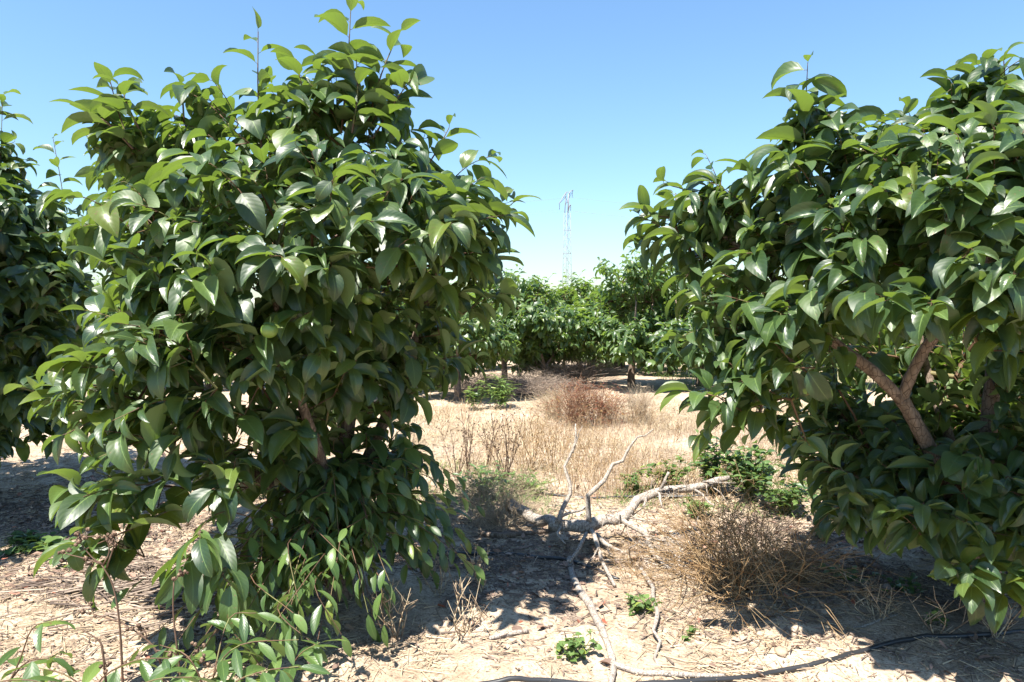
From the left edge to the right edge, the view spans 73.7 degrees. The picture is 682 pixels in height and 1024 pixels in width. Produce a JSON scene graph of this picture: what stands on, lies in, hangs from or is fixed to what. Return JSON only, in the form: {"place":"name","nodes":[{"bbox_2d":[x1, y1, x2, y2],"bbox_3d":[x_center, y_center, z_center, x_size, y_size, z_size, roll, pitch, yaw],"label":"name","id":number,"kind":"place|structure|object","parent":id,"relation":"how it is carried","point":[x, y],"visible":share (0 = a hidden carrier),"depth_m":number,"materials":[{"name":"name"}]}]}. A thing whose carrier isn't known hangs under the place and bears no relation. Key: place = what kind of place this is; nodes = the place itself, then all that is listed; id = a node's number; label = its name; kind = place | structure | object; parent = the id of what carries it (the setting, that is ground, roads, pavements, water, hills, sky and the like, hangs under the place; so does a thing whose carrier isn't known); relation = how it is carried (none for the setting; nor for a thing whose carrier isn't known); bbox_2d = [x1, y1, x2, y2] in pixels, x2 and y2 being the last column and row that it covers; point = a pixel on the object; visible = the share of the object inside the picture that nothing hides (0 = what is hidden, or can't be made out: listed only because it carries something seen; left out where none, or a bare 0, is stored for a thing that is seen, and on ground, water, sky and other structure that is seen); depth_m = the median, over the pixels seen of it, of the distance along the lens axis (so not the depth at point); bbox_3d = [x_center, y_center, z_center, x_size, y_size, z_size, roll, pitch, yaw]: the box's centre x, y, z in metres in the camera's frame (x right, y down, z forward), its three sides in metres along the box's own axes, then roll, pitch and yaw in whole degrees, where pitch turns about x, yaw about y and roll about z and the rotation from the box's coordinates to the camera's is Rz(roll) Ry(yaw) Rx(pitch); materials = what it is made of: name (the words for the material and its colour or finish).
{"place":"outdoors","nodes":[
{"label":"outdoors","id":0,"kind":"place"},
{"bbox_2d":[1,393,891,513],"bbox_3d":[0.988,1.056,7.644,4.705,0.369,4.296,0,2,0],"label":"dry grass","id":1,"kind":"structure","parent":0,"point":[648,437],"depth_m":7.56,"materials":[{"name":"plant"}]},
{"bbox_2d":[0,354,1023,681],"bbox_3d":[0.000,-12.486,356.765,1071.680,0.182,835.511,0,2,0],"label":"ground","id":2,"kind":"structure","parent":0,"point":[470,662],"depth_m":3.24,"materials":[{"name":"soil"}]},
{"bbox_2d":[0,620,75,681],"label":"leafy shoot","id":3,"kind":"object","parent":2,"relation":"on","point":[31,673],"visible":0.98,"depth_m":2.07,"materials":[{"name":"green plant"}]},
{"bbox_2d":[0,528,76,555],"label":"green weed","id":4,"kind":"object","parent":2,"relation":"on","point":[32,542],"visible":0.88,"depth_m":4.19,"materials":[{"name":"green plant"}]},
{"bbox_2d":[0,89,105,467],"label":"persimmon tree","id":5,"kind":"object","parent":2,"relation":"on","point":[44,275],"visible":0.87,"depth_m":4.98,"materials":[{"name":"green plant"}]},
{"bbox_2d":[38,540,102,568],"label":"green weed","id":6,"kind":"object","parent":2,"relation":"on","point":[50,561],"visible":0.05,"depth_m":3.84,"materials":[{"name":"green plant"}]},
{"bbox_2d":[57,527,123,681],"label":"seedy weed","id":7,"kind":"object","parent":2,"relation":"on","point":[109,541],"visible":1,"depth_m":2.13,"materials":[{"name":"brown plant"}]},
{"bbox_2d":[67,283,123,344],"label":"persimmon tree","id":8,"kind":"object","parent":2,"relation":"on","point":[92,320],"visible":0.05,"depth_m":12.71,"materials":[{"name":"green plant"}]},
{"bbox_2d":[85,275,107,343],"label":"persimmon tree","id":9,"kind":"object","parent":2,"relation":"on","point":[100,286],"visible":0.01,"depth_m":17.64,"materials":[{"name":"green plant"}]},
{"bbox_2d":[82,630,111,681],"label":"seedy weed","id":10,"kind":"object","parent":2,"relation":"on","point":[105,669],"visible":0.99,"depth_m":2.14,"materials":[{"name":"brown plant"}]},
{"bbox_2d":[1,657,215,681],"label":"leafy shoot","id":11,"kind":"object","parent":2,"relation":"on","point":[91,672],"visible":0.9,"depth_m":2.03,"materials":[{"name":"green plant"}]},
{"bbox_2d":[80,602,182,681],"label":"seedy weed","id":12,"kind":"object","parent":2,"relation":"on","point":[140,629],"visible":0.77,"depth_m":2.13,"materials":[{"name":"plant"}]},
{"bbox_2d":[127,630,142,640],"bbox_3d":[-1.700,1.333,3.082,0.066,0.039,0.064,0,2,3],"label":"clod","id":13,"kind":"object","parent":2,"relation":"on","point":[135,637],"visible":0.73,"depth_m":3.06,"materials":[{"name":"beige soil"}]},
{"bbox_2d":[0,553,305,638],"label":"twig litter","id":14,"kind":"object","parent":2,"relation":"on","point":[140,590],"visible":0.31,"depth_m":3.39,"materials":[{"name":"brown wood"}]},
{"bbox_2d":[171,569,210,675],"bbox_3d":[-0.978,0.911,2.087,0.116,0.438,0.035,1,2,13],"label":"seedy weed","id":15,"kind":"object","parent":2,"relation":"on","point":[202,659],"visible":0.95,"depth_m":2.08,"materials":[{"name":"brown plant"}]},
{"bbox_2d":[203,326,234,389],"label":"persimmon tree","id":16,"kind":"object","parent":2,"relation":"on","point":[207,385],"visible":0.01,"depth_m":13.17,"materials":[{"name":"green plant"}]},
{"bbox_2d":[142,610,329,681],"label":"leafy shoot","id":17,"kind":"object","parent":2,"relation":"on","point":[223,669],"visible":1,"depth_m":2.12,"materials":[{"name":"green plant"}]},
{"bbox_2d":[3,0,539,681],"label":"persimmon tree","id":18,"kind":"object","parent":2,"relation":"on","point":[217,220],"visible":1,"depth_m":2.76,"materials":[{"name":"green plant"}]},
{"bbox_2d":[207,620,348,681],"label":"leafy shoot","id":19,"kind":"object","parent":2,"relation":"on","point":[312,654],"visible":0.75,"depth_m":2.24,"materials":[{"name":"green plant"}]},
{"bbox_2d":[330,288,405,324],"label":"persimmon tree","id":20,"kind":"object","parent":2,"relation":"on","point":[402,305],"visible":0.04,"depth_m":12.22,"materials":[{"name":"green plant"}]},
{"bbox_2d":[369,579,417,640],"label":"dry stalk","id":21,"kind":"object","parent":2,"relation":"on","point":[393,630],"visible":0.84,"depth_m":3.01,"materials":[{"name":"plant"}]},
{"bbox_2d":[417,544,464,597],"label":"dry stalk","id":22,"kind":"object","parent":2,"relation":"on","point":[441,580],"visible":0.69,"depth_m":3.45,"materials":[{"name":"plant"}]},
{"bbox_2d":[435,404,474,480],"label":"dry stalk","id":23,"kind":"object","parent":2,"relation":"on","point":[454,458],"visible":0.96,"depth_m":5.94,"materials":[{"name":"brown plant"}]},
{"bbox_2d":[456,409,478,475],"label":"dry stalk","id":24,"kind":"object","parent":2,"relation":"on","point":[467,462],"visible":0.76,"depth_m":6.18,"materials":[{"name":"brown plant"}]},
{"bbox_2d":[447,569,490,634],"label":"dry stalk","id":25,"kind":"object","parent":2,"relation":"on","point":[463,623],"visible":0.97,"depth_m":3.06,"materials":[{"name":"plant"}]},
{"bbox_2d":[424,293,521,400],"bbox_3d":[-0.825,0.107,11.647,2.039,1.975,2.238,0,2,-9],"label":"persimmon tree","id":26,"kind":"object","parent":2,"relation":"on","point":[494,343],"visible":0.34,"depth_m":11.32,"materials":[{"name":"green plant"}]},
{"bbox_2d":[460,542,493,593],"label":"dry stalk","id":27,"kind":"object","parent":2,"relation":"on","point":[479,561],"visible":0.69,"depth_m":3.45,"materials":[{"name":"plant"}]},
{"bbox_2d":[463,384,490,410],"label":"green weed","id":28,"kind":"object","parent":2,"relation":"on","point":[472,396],"visible":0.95,"depth_m":10.52,"materials":[{"name":"green plant"}]},
{"bbox_2d":[452,460,513,499],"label":"green weed","id":29,"kind":"object","parent":2,"relation":"on","point":[480,472],"visible":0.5,"depth_m":5.46,"materials":[{"name":"green plant"}]},
{"bbox_2d":[432,369,540,398],"bbox_3d":[-0.572,0.706,12.266,2.470,0.551,2.443,0,2,0],"label":"brush pile","id":30,"kind":"object","parent":2,"relation":"on","point":[464,386],"visible":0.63,"depth_m":12.10,"materials":[{"name":"brown plant"}]},
{"bbox_2d":[363,549,619,580],"bbox_3d":[-0.320,1.285,4.096,1.928,0.083,0.326,0,2,12],"label":"drip hose","id":31,"kind":"object","parent":2,"relation":"on","point":[561,559],"visible":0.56,"depth_m":4.11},
{"bbox_2d":[478,405,505,464],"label":"dry stalk","id":32,"kind":"object","parent":2,"relation":"on","point":[488,455],"visible":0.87,"depth_m":6.55,"materials":[{"name":"brown plant"}]},
{"bbox_2d":[475,373,516,408],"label":"green weed","id":33,"kind":"object","parent":2,"relation":"on","point":[500,396],"visible":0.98,"depth_m":10.61,"materials":[{"name":"green plant"}]},
{"bbox_2d":[417,458,578,545],"bbox_3d":[-0.150,1.048,4.765,1.259,0.453,1.196,0,2,0],"label":"dry bush","id":34,"kind":"object","parent":2,"relation":"on","point":[501,514],"visible":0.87,"depth_m":4.71,"materials":[{"name":"plant"}]},
{"bbox_2d":[450,264,563,380],"bbox_3d":[-0.086,-0.300,13.727,2.125,2.485,2.415,-1,3,-34],"label":"persimmon tree","id":35,"kind":"object","parent":2,"relation":"on","point":[523,287],"visible":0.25,"depth_m":13.31,"materials":[{"name":"green plant"}]},
{"bbox_2d":[477,404,538,479],"bbox_3d":[-0.034,0.911,6.032,0.514,0.723,0.288,-2,3,-44],"label":"dry stalk","id":36,"kind":"object","parent":2,"relation":"on","point":[507,465],"visible":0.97,"depth_m":6.00,"materials":[{"name":"brown plant"}]},
{"bbox_2d":[488,629,528,639],"bbox_3d":[-0.013,1.302,3.030,0.192,0.029,0.026,-1,2,-25],"label":"stick","id":37,"kind":"object","parent":2,"relation":"on","point":[507,633],"visible":1,"depth_m":3.02,"materials":[{"name":"brown wood"}]},
{"bbox_2d":[0,441,1018,681],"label":"wood chips","id":38,"kind":"object","parent":2,"relation":"on","point":[671,646],"visible":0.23,"depth_m":3.21,"materials":[{"name":"brown wood"}]},
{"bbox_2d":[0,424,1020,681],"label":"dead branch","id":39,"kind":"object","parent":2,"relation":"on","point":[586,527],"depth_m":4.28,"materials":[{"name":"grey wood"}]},
{"bbox_2d":[1,479,1020,681],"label":"soil crumbs","id":40,"kind":"object","parent":2,"relation":"on","point":[510,672],"visible":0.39,"depth_m":3.05,"materials":[{"name":"beige soil"}]},
{"bbox_2d":[0,435,1023,681],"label":"straw litter","id":41,"kind":"object","parent":2,"relation":"on","point":[424,657],"visible":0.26,"depth_m":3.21,"materials":[{"name":"beige plant"}]},
{"bbox_2d":[480,529,550,537],"bbox_3d":[0.048,1.266,4.494,0.511,0.060,0.157,0,2,-7],"label":"stick","id":42,"kind":"object","parent":2,"relation":"on","point":[508,534],"visible":0.84,"depth_m":4.45,"materials":[{"name":"brown wood"}]},
{"bbox_2d":[494,469,557,494],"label":"green weed","id":43,"kind":"object","parent":2,"relation":"on","point":[532,483],"visible":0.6,"depth_m":5.76,"materials":[{"name":"green plant"}]},
{"bbox_2d":[467,369,591,399],"bbox_3d":[0.234,0.745,12.242,2.604,0.466,2.194,0,2,0],"label":"brush pile","id":44,"kind":"object","parent":2,"relation":"on","point":[526,392],"visible":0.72,"depth_m":12.06,"materials":[{"name":"brown plant"}]},
{"bbox_2d":[512,407,552,471],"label":"dry stalk","id":45,"kind":"object","parent":2,"relation":"on","point":[529,441],"visible":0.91,"depth_m":6.37,"materials":[{"name":"brown plant"}]},
{"bbox_2d":[533,654,542,659],"bbox_3d":[0.110,1.311,2.821,0.042,0.025,0.043,-2,3,-36],"label":"clod","id":46,"kind":"object","parent":2,"relation":"on","point":[536,656],"visible":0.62,"depth_m":2.81,"materials":[{"name":"white soil"}]},
{"bbox_2d":[499,272,602,383],"bbox_3d":[0.762,-0.184,13.375,2.218,2.315,2.300,-1,3,-31],"label":"persimmon tree","id":47,"kind":"object","parent":2,"relation":"on","point":[543,319],"visible":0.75,"depth_m":12.83,"materials":[{"name":"green plant"}]},
{"bbox_2d":[523,386,580,419],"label":"dry weed","id":48,"kind":"object","parent":2,"relation":"on","point":[546,404],"visible":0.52,"depth_m":9.68,"materials":[{"name":"beige plant"}]},
{"bbox_2d":[530,413,574,469],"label":"dry stalk","id":49,"kind":"object","parent":2,"relation":"on","point":[550,440],"visible":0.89,"depth_m":6.58,"materials":[{"name":"brown plant"}]},
{"bbox_2d":[554,641,568,658],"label":"green weed","id":50,"kind":"object","parent":2,"relation":"on","point":[559,648],"visible":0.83,"depth_m":2.88,"materials":[{"name":"green plant"}]},
{"bbox_2d":[485,354,641,391],"bbox_3d":[1.023,0.560,13.556,3.348,0.663,3.330,0,2,0],"label":"brush pile","id":51,"kind":"object","parent":2,"relation":"on","point":[580,369],"visible":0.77,"depth_m":13.43,"materials":[{"name":"brown plant"}]},
{"bbox_2d":[559,190,572,287],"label":"pylon","id":52,"kind":"object","parent":2,"relation":"on","point":[569,206],"visible":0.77,"depth_m":112.17,"materials":[{"name":"metal"}]},
{"bbox_2d":[536,374,608,425],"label":"red weed","id":53,"kind":"object","parent":2,"relation":"on","point":[572,406],"visible":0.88,"depth_m":9.16,"materials":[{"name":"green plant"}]},
{"bbox_2d":[540,270,620,372],"bbox_3d":[1.650,-0.416,16.701,2.484,2.592,2.576,1,3,33],"label":"persimmon tree","id":54,"kind":"object","parent":2,"relation":"on","point":[565,294],"visible":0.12,"depth_m":17.02,"materials":[{"name":"green plant"}]},
{"bbox_2d":[559,629,602,661],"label":"green weed","id":55,"kind":"object","parent":2,"relation":"on","point":[573,643],"visible":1,"depth_m":2.88,"materials":[{"name":"green plant"}]},
{"bbox_2d":[566,292,622,371],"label":"persimmon tree","id":56,"kind":"object","parent":2,"relation":"on","point":[599,356],"visible":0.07,"depth_m":16.06,"materials":[{"name":"green plant"}]},
{"bbox_2d":[592,597,602,604],"bbox_3d":[0.432,1.317,3.441,0.067,0.037,0.067,1,2,26],"label":"clod","id":57,"kind":"object","parent":2,"relation":"on","point":[595,600],"visible":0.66,"depth_m":3.43,"materials":[{"name":"beige soil"}]},
{"bbox_2d":[561,382,637,427],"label":"red weed","id":58,"kind":"object","parent":2,"relation":"on","point":[606,405],"visible":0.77,"depth_m":9.16,"materials":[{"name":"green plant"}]},
{"bbox_2d":[396,391,820,505],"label":"dry undergrowth","id":59,"kind":"object","parent":2,"relation":"on","point":[591,456],"visible":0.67,"depth_m":6.32,"materials":[{"name":"beige plant"}]},
{"bbox_2d":[415,454,819,519],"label":"green grass","id":60,"kind":"structure","parent":2,"relation":"on","point":[616,494],"depth_m":5.45,"materials":[{"name":"green plant"}]},
{"bbox_2d":[555,246,686,387],"bbox_3d":[2.326,-0.412,13.377,2.777,2.858,2.444,-1,3,-30],"label":"persimmon tree","id":61,"kind":"object","parent":2,"relation":"on","point":[627,300],"visible":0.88,"depth_m":12.92,"materials":[{"name":"green plant"}]},
{"bbox_2d":[606,315,643,367],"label":"persimmon tree","id":62,"kind":"object","parent":2,"relation":"on","point":[621,364],"visible":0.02,"depth_m":18.08,"materials":[{"name":"green plant"}]},
{"bbox_2d":[619,467,652,493],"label":"green weed","id":63,"kind":"object","parent":2,"relation":"on","point":[636,486],"visible":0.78,"depth_m":5.79,"materials":[{"name":"green plant"}]},
{"bbox_2d":[593,531,683,580],"bbox_3d":[0.678,1.188,3.825,0.519,0.225,0.507,-2,3,-36],"label":"dry bush","id":64,"kind":"object","parent":2,"relation":"on","point":[629,564],"visible":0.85,"depth_m":3.82,"materials":[{"name":"beige plant"}]},
{"bbox_2d":[608,383,674,426],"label":"dry weed","id":65,"kind":"object","parent":2,"relation":"on","point":[633,404],"visible":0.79,"depth_m":9.17,"materials":[{"name":"plant"}]},
{"bbox_2d":[624,593,662,615],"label":"green weed","id":66,"kind":"object","parent":2,"relation":"on","point":[635,605],"visible":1,"depth_m":3.33,"materials":[{"name":"green plant"}]},
{"bbox_2d":[618,289,705,374],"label":"persimmon tree","id":67,"kind":"object","parent":2,"relation":"on","point":[669,372],"visible":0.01,"depth_m":16.48,"materials":[{"name":"green plant"}]},
{"bbox_2d":[535,489,791,498],"bbox_3d":[1.284,1.255,5.636,2.227,0.091,0.228,0,2,3],"label":"drip hose","id":68,"kind":"object","parent":2,"relation":"on","point":[631,496],"visible":0.47,"depth_m":5.60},
{"bbox_2d":[640,453,696,485],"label":"green weed","id":69,"kind":"object","parent":2,"relation":"on","point":[671,471],"visible":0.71,"depth_m":5.78,"materials":[{"name":"green plant"}]},
{"bbox_2d":[615,661,724,677],"bbox_3d":[0.629,1.335,2.752,0.444,0.040,0.085,1,2,13],"label":"stick","id":70,"kind":"object","parent":2,"relation":"on","point":[632,670],"visible":0.99,"depth_m":2.73,"materials":[{"name":"brown wood"}]},
{"bbox_2d":[671,417,686,442],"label":"dry stalk","id":71,"kind":"object","parent":2,"relation":"on","point":[676,430],"visible":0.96,"depth_m":7.95,"materials":[{"name":"beige plant"}]},
{"bbox_2d":[632,272,747,385],"bbox_3d":[3.612,-0.258,13.585,2.549,2.469,2.797,1,2,17],"label":"persimmon tree","id":72,"kind":"object","parent":2,"relation":"on","point":[657,320],"visible":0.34,"depth_m":13.23,"materials":[{"name":"green plant"}]},
{"bbox_2d":[681,625,699,640],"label":"green weed","id":73,"kind":"object","parent":2,"relation":"on","point":[691,631],"visible":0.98,"depth_m":3.09,"materials":[{"name":"green plant"}]},
{"bbox_2d":[680,495,712,519],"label":"green weed","id":74,"kind":"object","parent":2,"relation":"on","point":[689,499],"visible":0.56,"depth_m":4.96,"materials":[{"name":"green plant"}]},
{"bbox_2d":[680,429,739,493],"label":"green weed","id":75,"kind":"object","parent":2,"relation":"on","point":[706,462],"visible":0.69,"depth_m":5.51,"materials":[{"name":"green plant"}]},
{"bbox_2d":[709,440,784,500],"bbox_3d":[1.857,1.021,5.383,0.575,0.462,0.683,-1,2,-13],"label":"green weed","id":76,"kind":"object","parent":2,"relation":"on","point":[746,464],"visible":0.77,"depth_m":5.34,"materials":[{"name":"green plant"}]},
{"bbox_2d":[480,629,1023,681],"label":"drip hose","id":77,"kind":"object","parent":2,"relation":"on","point":[842,656],"visible":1,"depth_m":2.81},
{"bbox_2d":[599,462,935,652],"bbox_3d":[1.218,1.012,3.587,1.539,0.596,1.640,0,2,0],"label":"dry bush","id":78,"kind":"object","parent":2,"relation":"on","point":[735,583],"visible":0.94,"depth_m":3.52,"materials":[{"name":"brown plant"}]},
{"bbox_2d":[740,472,819,515],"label":"green weed","id":79,"kind":"object","parent":2,"relation":"on","point":[790,497],"visible":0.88,"depth_m":5.07,"materials":[{"name":"green plant"}]},
{"bbox_2d":[735,276,825,361],"bbox_3d":[5.185,-0.159,13.388,2.300,2.315,2.218,-1,2,-16],"label":"persimmon tree","id":80,"kind":"object","parent":2,"relation":"on","point":[739,296],"visible":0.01,"depth_m":13.02,"materials":[{"name":"green plant"}]},
{"bbox_2d":[774,646,787,656],"bbox_3d":[1.154,1.332,2.925,0.059,0.035,0.078,1,2,19],"label":"clod","id":81,"kind":"object","parent":2,"relation":"on","point":[781,651],"visible":1,"depth_m":2.91,"materials":[{"name":"beige soil"}]},
{"bbox_2d":[729,522,868,598],"bbox_3d":[1.588,1.168,3.739,0.826,0.329,0.825,0,2,0],"label":"dry bush","id":82,"kind":"object","parent":2,"relation":"on","point":[802,580],"visible":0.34,"depth_m":3.73,"materials":[{"name":"brown plant"}]},
{"bbox_2d":[619,42,1023,633],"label":"persimmon tree","id":83,"kind":"object","parent":2,"relation":"on","point":[929,457],"visible":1,"depth_m":2.72,"materials":[{"name":"green plant"}]},
{"bbox_2d":[818,608,830,615],"bbox_3d":[1.510,1.315,3.302,0.065,0.038,0.068,0,2,8],"label":"clod","id":84,"kind":"object","parent":2,"relation":"on","point":[824,611],"visible":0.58,"depth_m":3.29,"materials":[{"name":"beige soil"}]},
{"bbox_2d":[813,563,869,582],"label":"green weed","id":85,"kind":"object","parent":2,"relation":"on","point":[839,574],"visible":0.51,"depth_m":3.76,"materials":[{"name":"green plant"}]},
{"bbox_2d":[832,555,904,621],"bbox_3d":[1.671,1.220,3.339,0.226,0.230,0.434,-1,2,-20],"label":"dry stalk","id":86,"kind":"object","parent":2,"relation":"on","point":[876,600],"visible":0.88,"depth_m":3.23,"materials":[{"name":"plant"}]},
{"bbox_2d":[852,612,901,628],"bbox_3d":[1.718,1.312,3.203,0.310,0.033,0.016,-1,2,-22],"label":"stick","id":87,"kind":"object","parent":2,"relation":"on","point":[874,622],"visible":0.91,"depth_m":3.19,"materials":[{"name":"brown wood"}]},
{"bbox_2d":[870,572,925,594],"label":"green weed","id":88,"kind":"object","parent":2,"relation":"on","point":[910,587],"visible":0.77,"depth_m":3.59,"materials":[{"name":"green plant"}]},
{"bbox_2d":[852,283,964,375],"bbox_3d":[7.439,-0.145,13.045,2.243,2.341,2.326,-1,2,-24],"label":"persimmon tree","id":89,"kind":"object","parent":2,"relation":"on","point":[951,342],"visible":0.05,"depth_m":12.49,"materials":[{"name":"green plant"}]},
{"bbox_2d":[904,586,968,633],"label":"dry stalk","id":90,"kind":"object","parent":2,"relation":"on","point":[935,616],"visible":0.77,"depth_m":2.98,"materials":[{"name":"plant"}]},
{"bbox_2d":[923,608,949,626],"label":"green weed","id":91,"kind":"object","parent":2,"relation":"on","point":[936,610],"visible":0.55,"depth_m":3.12,"materials":[{"name":"green plant"}]},
{"bbox_2d":[980,600,1020,641],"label":"dry stalk","id":92,"kind":"object","parent":2,"relation":"on","point":[992,633],"visible":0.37,"depth_m":2.96,"materials":[{"name":"plant"}]},
{"bbox_2d":[0,0,1023,301],"label":"sky","id":93,"kind":"structure","parent":0,"point":[589,98],"materials":[{"name":"blue"}]},
{"bbox_2d":[639,364,878,390],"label":"grass","id":94,"kind":"structure","parent":0,"point":[685,382],"depth_m":15.02,"materials":[{"name":"beige plant"}]}
]}

